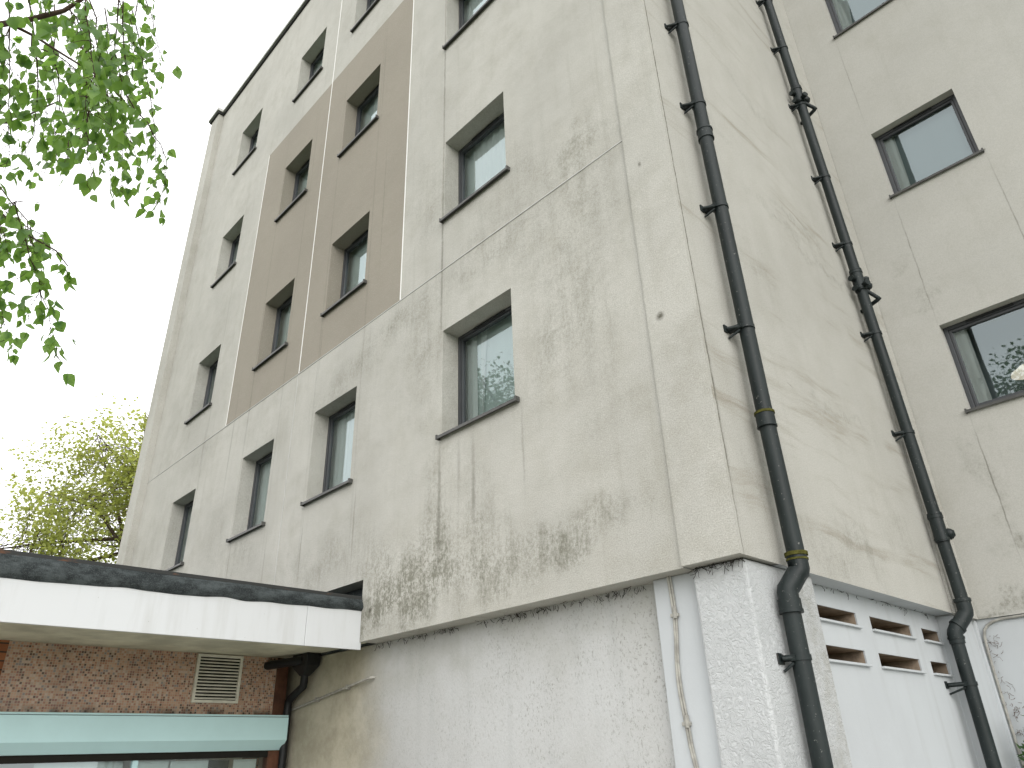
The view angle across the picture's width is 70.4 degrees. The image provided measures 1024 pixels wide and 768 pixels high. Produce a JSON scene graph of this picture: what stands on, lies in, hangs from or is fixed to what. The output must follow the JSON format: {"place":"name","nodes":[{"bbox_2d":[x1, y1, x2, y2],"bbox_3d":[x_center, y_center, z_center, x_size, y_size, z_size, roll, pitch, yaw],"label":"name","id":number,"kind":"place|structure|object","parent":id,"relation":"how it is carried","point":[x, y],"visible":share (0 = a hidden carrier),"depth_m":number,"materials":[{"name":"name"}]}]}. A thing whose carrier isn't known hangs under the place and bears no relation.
{"place":"outdoors","nodes":[
{"label":"outdoors","id":0,"kind":"place"},
{"bbox_2d":[0,0,302,563],"label":"sky","id":1,"kind":"structure","parent":0,"point":[125,267],"materials":[{"name":"white"}]},
{"label":"ground","id":2,"kind":"structure","parent":0,"visible":0},
{"bbox_2d":[0,393,147,563],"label":"sycamore tree","id":3,"kind":"object","parent":2,"relation":"on","point":[101,509],"visible":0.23,"depth_m":25.92,"materials":[{"name":"green plant"}]},
{"bbox_2d":[0,0,181,386],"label":"birch tree","id":4,"kind":"object","parent":2,"relation":"on","point":[100,63],"visible":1,"depth_m":2.62,"materials":[{"name":"green plant"}]},
{"bbox_2d":[116,0,1023,767],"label":"apartment building","id":5,"kind":"structure","parent":2,"relation":"on","point":[452,388],"depth_m":7.41,"materials":[{"name":"white paint"}]},
{"bbox_2d":[165,500,193,570],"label":"window","id":6,"kind":"structure","parent":5,"relation":"in","point":[181,538],"depth_m":12.38,"materials":[{"name":"black paint"}]},
{"bbox_2d":[184,360,217,424],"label":"window","id":7,"kind":"structure","parent":5,"relation":"in","point":[205,405],"depth_m":13.66,"materials":[{"name":"black paint"}]},
{"bbox_2d":[210,233,240,287],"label":"window","id":8,"kind":"structure","parent":5,"relation":"in","point":[231,263],"depth_m":15.04,"materials":[{"name":"black paint"}]},
{"bbox_2d":[232,128,258,175],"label":"window","id":9,"kind":"structure","parent":5,"relation":"in","point":[251,150],"depth_m":15.93,"materials":[{"name":"black paint"}]},
{"bbox_2d":[226,452,271,542],"bbox_3d":[-3.547,1.523,10.306,0.403,1.426,1.177,22,-36,-38],"label":"window","id":10,"kind":"structure","parent":5,"relation":"in","point":[264,464],"depth_m":10.67,"materials":[{"name":"glass"}]},
{"bbox_2d":[251,295,292,371],"bbox_3d":[-3.637,-0.918,11.569,0.403,1.426,1.177,22,-36,-38],"label":"window","id":11,"kind":"structure","parent":5,"relation":"in","point":[285,309],"depth_m":12.00,"materials":[{"name":"black paint"}]},
{"bbox_2d":[274,159,309,222],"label":"window","id":12,"kind":"structure","parent":5,"relation":"in","point":[302,184],"depth_m":13.39,"materials":[{"name":"grey glass"}]},
{"bbox_2d":[292,48,323,102],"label":"window","id":13,"kind":"structure","parent":5,"relation":"in","point":[313,72],"depth_m":14.71,"materials":[{"name":"black paint"}]},
{"bbox_2d":[300,401,355,506],"bbox_3d":[-2.108,0.785,8.980,0.403,1.426,1.195,22,-36,-38],"label":"window","id":14,"kind":"structure","parent":5,"relation":"in","point":[337,470],"depth_m":9.31,"materials":[{"name":"grey glass"}]},
{"bbox_2d":[291,676,375,710],"bbox_3d":[-1.939,3.290,7.670,0.073,0.230,1.654,22,-36,-38],"label":"overflow pipe","id":15,"kind":"object","parent":5,"relation":"attached to","point":[317,699],"visible":0.86,"depth_m":7.58,"materials":[{"name":"grey plastic"}]},
{"bbox_2d":[320,230,367,316],"bbox_3d":[-2.198,-1.656,10.243,0.403,1.426,1.195,22,-36,-38],"label":"window","id":16,"kind":"structure","parent":5,"relation":"in","point":[354,262],"depth_m":10.65,"materials":[{"name":"clear glass"}]},
{"bbox_2d":[337,84,378,157],"bbox_3d":[-2.296,-4.319,11.619,0.403,1.426,1.195,22,-36,-38],"label":"window","id":17,"kind":"structure","parent":5,"relation":"in","point":[366,117],"depth_m":12.04,"materials":[{"name":"glass"}]},
{"bbox_2d":[350,0,378,32],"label":"window","id":18,"kind":"structure","parent":5,"relation":"in","point":[370,3],"depth_m":12.76,"materials":[{"name":"black paint"}]},
{"bbox_2d":[442,0,492,49],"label":"window","id":19,"kind":"structure","parent":5,"relation":"in","point":[469,10],"depth_m":10.28,"materials":[{"name":"black paint"}]},
{"bbox_2d":[439,112,509,223],"bbox_3d":[-0.340,-2.610,8.531,0.403,1.426,1.260,22,-36,-38],"label":"window","id":20,"kind":"structure","parent":5,"relation":"in","point":[482,160],"depth_m":8.84,"materials":[{"name":"clear glass"}]},
{"bbox_2d":[435,306,519,440],"bbox_3d":[-0.250,-0.168,7.268,0.403,1.426,1.260,22,-36,-38],"label":"window","id":21,"kind":"structure","parent":5,"relation":"in","point":[485,352],"depth_m":7.55,"materials":[{"name":"glass"}]},
{"bbox_2d":[666,576,698,767],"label":"wall cable","id":22,"kind":"object","parent":5,"relation":"attached to","point":[686,723],"depth_m":4.71,"materials":[{"name":"white plastic"}]},
{"bbox_2d":[664,0,833,767],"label":"drainpipe","id":23,"kind":"object","parent":5,"relation":"attached to","point":[795,576],"visible":1,"depth_m":5.07,"materials":[{"name":"black plastic"}]},
{"bbox_2d":[825,0,890,39],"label":"window","id":24,"kind":"structure","parent":5,"relation":"in","point":[844,14],"depth_m":10.79,"materials":[{"name":"clear glass"}]},
{"bbox_2d":[755,0,1001,767],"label":"drainpipe","id":25,"kind":"object","parent":5,"relation":"attached to","point":[961,620],"visible":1,"depth_m":7.51,"materials":[{"name":"black plastic"}]},
{"bbox_2d":[875,94,984,198],"bbox_3d":[5.234,-3.008,9.192,0.288,1.263,1.207,22,-36,-38],"label":"window","id":26,"kind":"structure","parent":5,"relation":"in","point":[939,138],"depth_m":9.31,"materials":[{"name":"clear glass"}]},
{"bbox_2d":[943,298,1023,413],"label":"window","id":27,"kind":"structure","parent":5,"relation":"in","point":[985,356],"depth_m":8.32,"materials":[{"name":"glass"}]},
{"bbox_2d":[983,614,1023,767],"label":"wall cable","id":28,"kind":"object","parent":5,"relation":"attached to","point":[995,674],"depth_m":6.95,"materials":[{"name":"grey plastic"}]},
{"bbox_2d":[983,635,1023,735],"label":"dried creeper","id":29,"kind":"object","parent":5,"relation":"attached to","point":[1006,685],"visible":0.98,"depth_m":6.86,"materials":[{"name":"black plant"}]},
{"bbox_2d":[1011,364,1023,379],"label":"table lamp","id":30,"kind":"object","parent":5,"relation":"on","point":[1017,373],"visible":1,"depth_m":7.91,"materials":[{"name":"fabric"}]},
{"label":"paving","id":31,"kind":"structure","parent":0,"visible":0},
{"bbox_2d":[0,549,363,767],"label":"flat roofed annexe","id":32,"kind":"structure","parent":31,"relation":"on","point":[106,665],"depth_m":6.78,"materials":[{"name":"white paint"}]},
{"bbox_2d":[34,759,255,767],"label":"shop window","id":33,"kind":"structure","parent":32,"relation":"in","point":[238,763],"depth_m":7.16,"materials":[{"name":"clear glass"}]},
{"bbox_2d":[264,652,320,767],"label":"hopper drain","id":34,"kind":"object","parent":32,"relation":"attached to","point":[305,666],"visible":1,"depth_m":7.94,"materials":[{"name":"black paint"}]},
{"bbox_2d":[1016,715,1023,766],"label":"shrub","id":35,"kind":"object","parent":31,"relation":"on","point":[1021,757],"visible":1,"depth_m":6.37,"materials":[{"name":"green plant"}]}
]}

